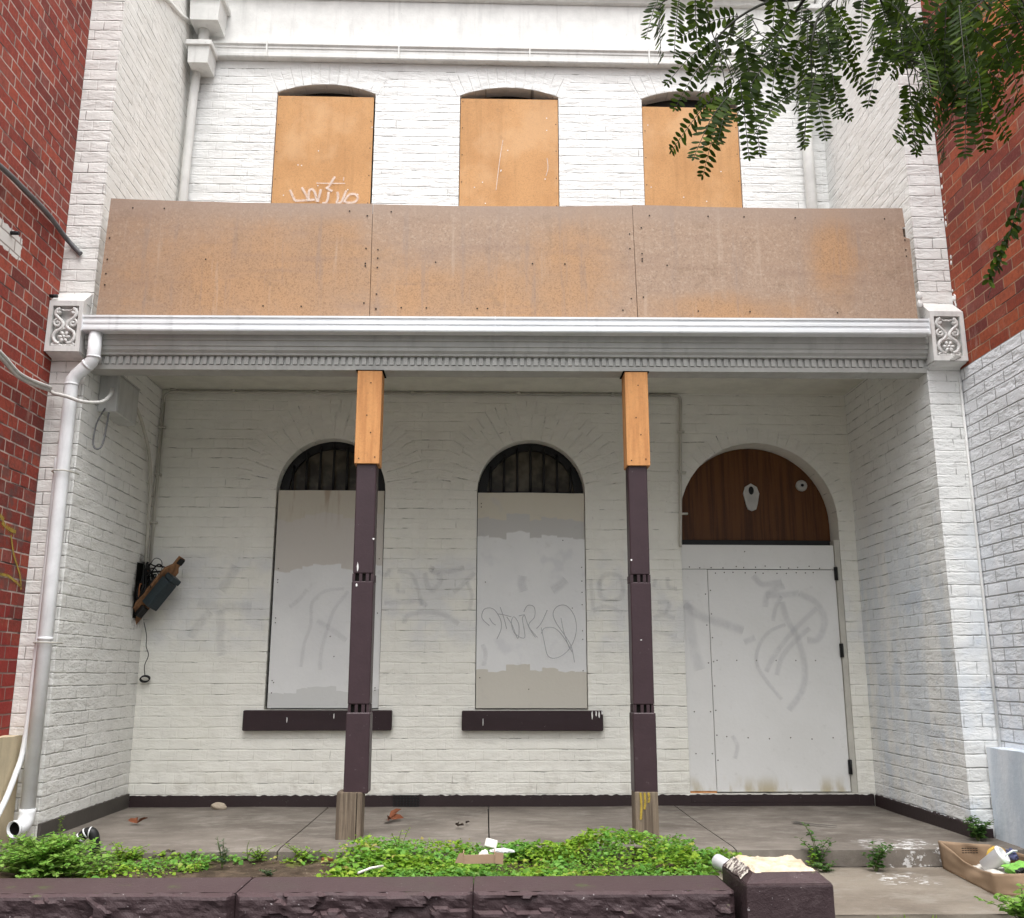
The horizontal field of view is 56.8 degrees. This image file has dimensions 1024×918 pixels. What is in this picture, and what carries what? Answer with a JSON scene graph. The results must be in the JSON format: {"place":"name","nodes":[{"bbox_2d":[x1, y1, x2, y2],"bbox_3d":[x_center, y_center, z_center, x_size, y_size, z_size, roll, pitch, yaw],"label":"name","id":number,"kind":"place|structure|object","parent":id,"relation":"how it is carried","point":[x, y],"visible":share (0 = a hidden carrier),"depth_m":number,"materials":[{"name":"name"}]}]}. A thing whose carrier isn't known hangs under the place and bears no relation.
{"place":"outdoors","nodes":[
{"label":"outdoors","id":0,"kind":"place"},
{"bbox_2d":[0,0,92,844],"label":"brick building","id":1,"kind":"structure","parent":0,"point":[43,47],"depth_m":6.09,"materials":[{"name":"brown brick"}]},
{"bbox_2d":[0,858,710,889],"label":"garden bed","id":2,"kind":"object","parent":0,"point":[247,868],"visible":0.16,"depth_m":5.20,"materials":[{"name":"green plant"}]},
{"bbox_2d":[0,829,122,877],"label":"leafy weed","id":3,"kind":"object","parent":2,"relation":"on","point":[41,858],"visible":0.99,"depth_m":4.89,"materials":[{"name":"green plant"}]},
{"bbox_2d":[64,826,99,852],"bbox_3d":[-2.517,2.167,5.343,0.394,0.178,0.142,0,-13,-2],"label":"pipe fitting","id":4,"kind":"object","parent":2,"relation":"on","point":[91,833],"visible":0.3,"depth_m":5.33,"materials":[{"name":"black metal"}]},
{"bbox_2d":[103,841,149,861],"bbox_3d":[-2.194,2.220,5.327,0.295,0.112,0.178,0,-13,-2],"label":"weed plant","id":5,"kind":"object","parent":2,"relation":"on","point":[119,852],"visible":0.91,"depth_m":5.33,"materials":[{"name":"green plant"}]},
{"bbox_2d":[217,838,228,867],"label":"weed plant","id":6,"kind":"object","parent":2,"relation":"on","point":[222,859],"visible":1,"depth_m":5.22,"materials":[{"name":"green plant"}]},
{"bbox_2d":[243,844,278,860],"bbox_3d":[-1.430,2.256,5.420,0.223,0.084,0.095,4,-13,-18],"label":"weed plant","id":7,"kind":"object","parent":2,"relation":"on","point":[261,853],"visible":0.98,"depth_m":5.41,"materials":[{"name":"green plant"}]},
{"bbox_2d":[259,869,276,875],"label":"weed plant","id":8,"kind":"object","parent":2,"relation":"on","point":[268,873],"visible":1,"depth_m":5.00,"materials":[{"name":"green plant"}]},
{"bbox_2d":[285,843,320,860],"bbox_3d":[-1.197,2.250,5.426,0.212,0.099,0.117,0,-13,-2],"label":"weed plant","id":9,"kind":"object","parent":2,"relation":"on","point":[305,852],"visible":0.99,"depth_m":5.42,"materials":[{"name":"green plant"}]},
{"bbox_2d":[321,857,332,860],"bbox_3d":[-1.040,2.255,5.333,0.065,0.017,0.024,0,-13,-2],"label":"brick chip","id":10,"kind":"object","parent":2,"relation":"on","point":[328,859],"visible":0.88,"depth_m":5.32,"materials":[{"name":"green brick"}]},
{"bbox_2d":[390,827,409,852],"bbox_3d":[-0.648,2.209,5.449,0.124,0.168,0.058,-2,-13,9],"label":"weed plant","id":11,"kind":"object","parent":2,"relation":"on","point":[394,838],"visible":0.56,"depth_m":5.45,"materials":[{"name":"green plant"}]},
{"bbox_2d":[53,826,750,888],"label":"weeds","id":12,"kind":"object","parent":2,"relation":"on","point":[563,852],"visible":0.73,"depth_m":5.16,"materials":[{"name":"green plant"}]},
{"bbox_2d":[357,865,383,873],"bbox_3d":[-0.695,2.018,4.656,0.010,0.023,0.159,-11,-17,41],"label":"stick","id":13,"kind":"object","parent":12,"relation":"on","point":[370,868],"visible":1,"depth_m":4.65,"materials":[{"name":"white plastic"}]},
{"bbox_2d":[455,849,503,863],"bbox_3d":[-0.165,1.999,4.763,0.242,0.057,0.112,0,-13,-2],"label":"carton","id":14,"kind":"object","parent":12,"relation":"on","point":[496,857],"visible":1,"depth_m":4.72,"materials":[{"name":"brown cardboard"}]},
{"bbox_2d":[478,849,488,854],"bbox_3d":[-0.146,2.042,4.870,0.063,0.060,0.042,0,-13,-2],"label":"paper scrap","id":15,"kind":"object","parent":12,"relation":"on","point":[485,851],"visible":0.34,"depth_m":4.87,"materials":[{"name":"white paper"}]},
{"bbox_2d":[484,838,497,848],"bbox_3d":[-0.113,2.073,5.099,0.074,0.064,0.047,0,-13,-2],"label":"paper carton","id":16,"kind":"object","parent":12,"relation":"on","point":[490,843],"visible":0.9,"depth_m":5.08,"materials":[{"name":"white paper"}]},
{"bbox_2d":[489,848,514,853],"bbox_3d":[-0.052,2.005,4.847,0.135,0.027,0.056,0,-13,-2],"label":"plastic wrapper","id":17,"kind":"object","parent":12,"relation":"on","point":[502,850],"visible":0.88,"depth_m":4.83,"materials":[{"name":"white plastic"}]},
{"bbox_2d":[712,854,728,870],"bbox_3d":[1.066,2.040,4.764,0.072,0.086,0.111,7,-14,-27],"label":"paper cup","id":18,"kind":"object","parent":2,"relation":"on","point":[718,861],"visible":0.56,"depth_m":4.76,"materials":[{"name":"white paper"}]},
{"bbox_2d":[0,806,1023,867],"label":"verandah floor","id":19,"kind":"structure","parent":0,"point":[853,832],"depth_m":6.25,"materials":[{"name":"concrete"}]},
{"bbox_2d":[58,815,64,834],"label":"weed plant","id":20,"kind":"object","parent":19,"relation":"on","point":[60,825],"visible":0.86,"depth_m":5.98,"materials":[{"name":"green plant"}]},
{"bbox_2d":[128,817,146,822],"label":"dead leaf","id":21,"kind":"object","parent":19,"relation":"on","point":[134,820],"visible":1,"depth_m":6.38,"materials":[{"name":"orange plant"}]},
{"bbox_2d":[211,802,226,809],"bbox_3d":[-2.206,2.615,7.125,0.122,0.062,0.075,0,-13,-2],"label":"stone","id":22,"kind":"object","parent":19,"relation":"on","point":[218,806],"visible":0.95,"depth_m":7.10,"materials":[{"name":"beige stone"}]},
{"bbox_2d":[387,808,402,819],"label":"dead leaf","id":23,"kind":"object","parent":19,"relation":"on","point":[393,815],"visible":1,"depth_m":6.58,"materials":[{"name":"orange plant"}]},
{"bbox_2d":[963,815,994,840],"bbox_3d":[2.885,2.283,5.855,0.198,0.153,0.180,0,-13,-2],"label":"weed plant","id":24,"kind":"object","parent":19,"relation":"on","point":[977,829],"visible":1,"depth_m":5.84,"materials":[{"name":"green plant"}]},
{"bbox_2d":[711,866,1017,917],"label":"garden path","id":25,"kind":"structure","parent":0,"point":[907,892],"depth_m":4.86,"materials":[{"name":"concrete"}]},
{"bbox_2d":[806,848,817,867],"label":"weed plant","id":26,"kind":"object","parent":25,"relation":"on","point":[811,860],"visible":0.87,"depth_m":5.49,"materials":[{"name":"green plant"}]},
{"bbox_2d":[797,822,835,865],"bbox_3d":[1.772,2.256,5.523,0.228,0.248,0.120,-1,-13,6],"label":"weed plant","id":27,"kind":"object","parent":25,"relation":"on","point":[820,859],"visible":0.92,"depth_m":5.51,"materials":[{"name":"green plant"}]},
{"bbox_2d":[810,859,837,871],"bbox_3d":[1.786,2.330,5.419,0.115,0.066,0.221,-8,-15,32],"label":"weed plant","id":28,"kind":"object","parent":25,"relation":"on","point":[823,868],"visible":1,"depth_m":5.40,"materials":[{"name":"green plant"}]},
{"bbox_2d":[861,841,895,871],"bbox_3d":[2.120,2.284,5.436,0.203,0.162,0.162,0,-13,-2],"label":"weed plant","id":29,"kind":"object","parent":25,"relation":"on","point":[877,856],"visible":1,"depth_m":5.43,"materials":[{"name":"green plant"}]},
{"bbox_2d":[938,841,1023,896],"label":"cardboard box","id":30,"kind":"object","parent":25,"relation":"on","point":[962,860],"visible":0.83,"depth_m":5.25,"materials":[{"name":"brown cardboard"}]},
{"bbox_2d":[975,864,1007,873],"bbox_3d":[2.651,2.271,5.185,0.266,0.070,0.520,-3,-13,13],"label":"crumpled paper","id":31,"kind":"object","parent":30,"relation":"in","point":[1000,870],"visible":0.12,"depth_m":5.14,"materials":[{"name":"white paper"}]},
{"bbox_2d":[1001,860,1023,873],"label":"plastic bag","id":32,"kind":"object","parent":31,"relation":"on","point":[1010,868],"visible":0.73,"depth_m":5.04,"materials":[{"name":"green plastic"}]},
{"bbox_2d":[986,846,1005,854],"bbox_3d":[2.730,2.220,5.331,0.124,0.078,0.024,0,-13,-2],"label":"yellow wrapper","id":33,"kind":"object","parent":30,"relation":"in","point":[990,850],"visible":0.2,"depth_m":5.33,"materials":[{"name":"yellow plastic"}]},
{"bbox_2d":[979,846,1017,869],"bbox_3d":[2.653,2.186,5.165,0.107,0.143,0.186,10,-16,-37],"label":"paper cup","id":34,"kind":"object","parent":30,"relation":"in","point":[996,857],"visible":0.98,"depth_m":5.14,"materials":[{"name":"white paper"}]},
{"bbox_2d":[1005,848,1018,860],"bbox_3d":[2.799,2.215,5.306,0.052,0.064,0.111,0,-13,-2],"label":"blue wrapper","id":35,"kind":"object","parent":30,"relation":"in","point":[1013,856],"visible":0.71,"depth_m":5.27,"materials":[{"name":"blue plastic"}]},
{"bbox_2d":[1015,867,1023,873],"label":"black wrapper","id":36,"kind":"object","parent":30,"relation":"on","point":[1020,870],"visible":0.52,"depth_m":4.93,"materials":[{"name":"plastic"}]},
{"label":"footpath","id":37,"kind":"structure","parent":0,"visible":0},
{"bbox_2d":[0,875,734,917],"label":"stone wall","id":38,"kind":"structure","parent":37,"relation":"on","point":[694,896],"depth_m":4.30,"materials":[{"name":"brown stone"}]},
{"bbox_2d":[722,855,834,917],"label":"gate pier","id":39,"kind":"structure","parent":37,"relation":"on","point":[787,886],"depth_m":4.29,"materials":[{"name":"stone"}]},
{"bbox_2d":[973,883,1023,917],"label":"weed plant","id":40,"kind":"object","parent":37,"relation":"on","point":[1015,909],"visible":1,"depth_m":4.34,"materials":[{"name":"green plant"}]},
{"label":"ground","id":41,"kind":"structure","parent":0,"visible":0},
{"bbox_2d":[0,0,1001,840],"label":"terrace house","id":42,"kind":"structure","parent":41,"relation":"on","point":[512,404],"depth_m":7.48,"materials":[{"name":"brick"}]},
{"bbox_2d":[0,163,82,255],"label":"overhead cable","id":43,"kind":"object","parent":42,"relation":"attached to","point":[35,200],"visible":1,"depth_m":6.22,"materials":[{"name":"grey rubber"}]},
{"bbox_2d":[0,350,113,404],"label":"service cable","id":44,"kind":"object","parent":42,"relation":"attached to","point":[12,368],"visible":1,"depth_m":6.15,"materials":[{"name":"white plastic"}]},
{"bbox_2d":[92,408,109,449],"bbox_3d":[-2.840,-0.209,6.534,0.079,0.328,0.122,0,-13,-2],"label":"hanging wire","id":45,"kind":"object","parent":42,"relation":"hanging from","point":[100,447],"visible":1,"depth_m":6.53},
{"bbox_2d":[133,556,184,682],"bbox_3d":[-2.808,1.250,7.409,0.438,0.980,0.253,0,-13,-2],"label":"switchboard","id":46,"kind":"object","parent":42,"relation":"attached to","point":[153,592],"visible":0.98,"depth_m":7.39,"materials":[{"name":"black metal"}]},
{"bbox_2d":[242,442,392,730],"bbox_3d":[-1.517,0.987,7.712,1.154,2.351,0.232,0,-13,-2],"label":"window","id":47,"kind":"structure","parent":42,"relation":"in","point":[310,645],"depth_m":7.65,"materials":[{"name":"paint"}]},
{"bbox_2d":[272,93,374,203],"bbox_3d":[-1.694,-2.494,8.541,0.887,1.853,0.188,0,-13,-2],"label":"window","id":48,"kind":"structure","parent":42,"relation":"in","point":[324,142],"depth_m":8.52,"materials":[{"name":"orange wood"}]},
{"bbox_2d":[459,97,558,205],"bbox_3d":[-0.028,-2.481,8.587,0.895,1.853,0.185,0,-13,-2],"label":"window","id":49,"kind":"structure","parent":42,"relation":"in","point":[509,145],"depth_m":8.56,"materials":[{"name":"orange wood"}]},
{"bbox_2d":[462,444,602,730],"bbox_3d":[0.160,1.001,7.757,1.109,2.353,0.232,0,-13,-2],"label":"window","id":50,"kind":"structure","parent":42,"relation":"in","point":[531,630],"depth_m":7.69,"materials":[{"name":"paint"}]},
{"bbox_2d":[642,100,741,207],"bbox_3d":[1.630,-2.468,8.634,0.882,1.853,0.182,0,-13,-2],"label":"window","id":51,"kind":"structure","parent":42,"relation":"in","point":[669,180],"depth_m":8.59,"materials":[{"name":"orange wood"}]},
{"bbox_2d":[681,449,859,802],"bbox_3d":[2.040,1.297,7.807,1.346,2.879,0.258,0,-13,-2],"label":"door","id":52,"kind":"structure","parent":42,"relation":"in","point":[779,704],"depth_m":7.68,"materials":[{"name":"paint"}]},
{"bbox_2d":[640,0,1023,296],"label":"street tree","id":53,"kind":"object","parent":41,"relation":"on","point":[939,48],"visible":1,"depth_m":3.87,"materials":[{"name":"green plant"}]},
{"bbox_2d":[920,0,1023,848],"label":"brick building","id":54,"kind":"structure","parent":41,"relation":"on","point":[979,191],"depth_m":6.11,"materials":[{"name":"brick"}]}
]}

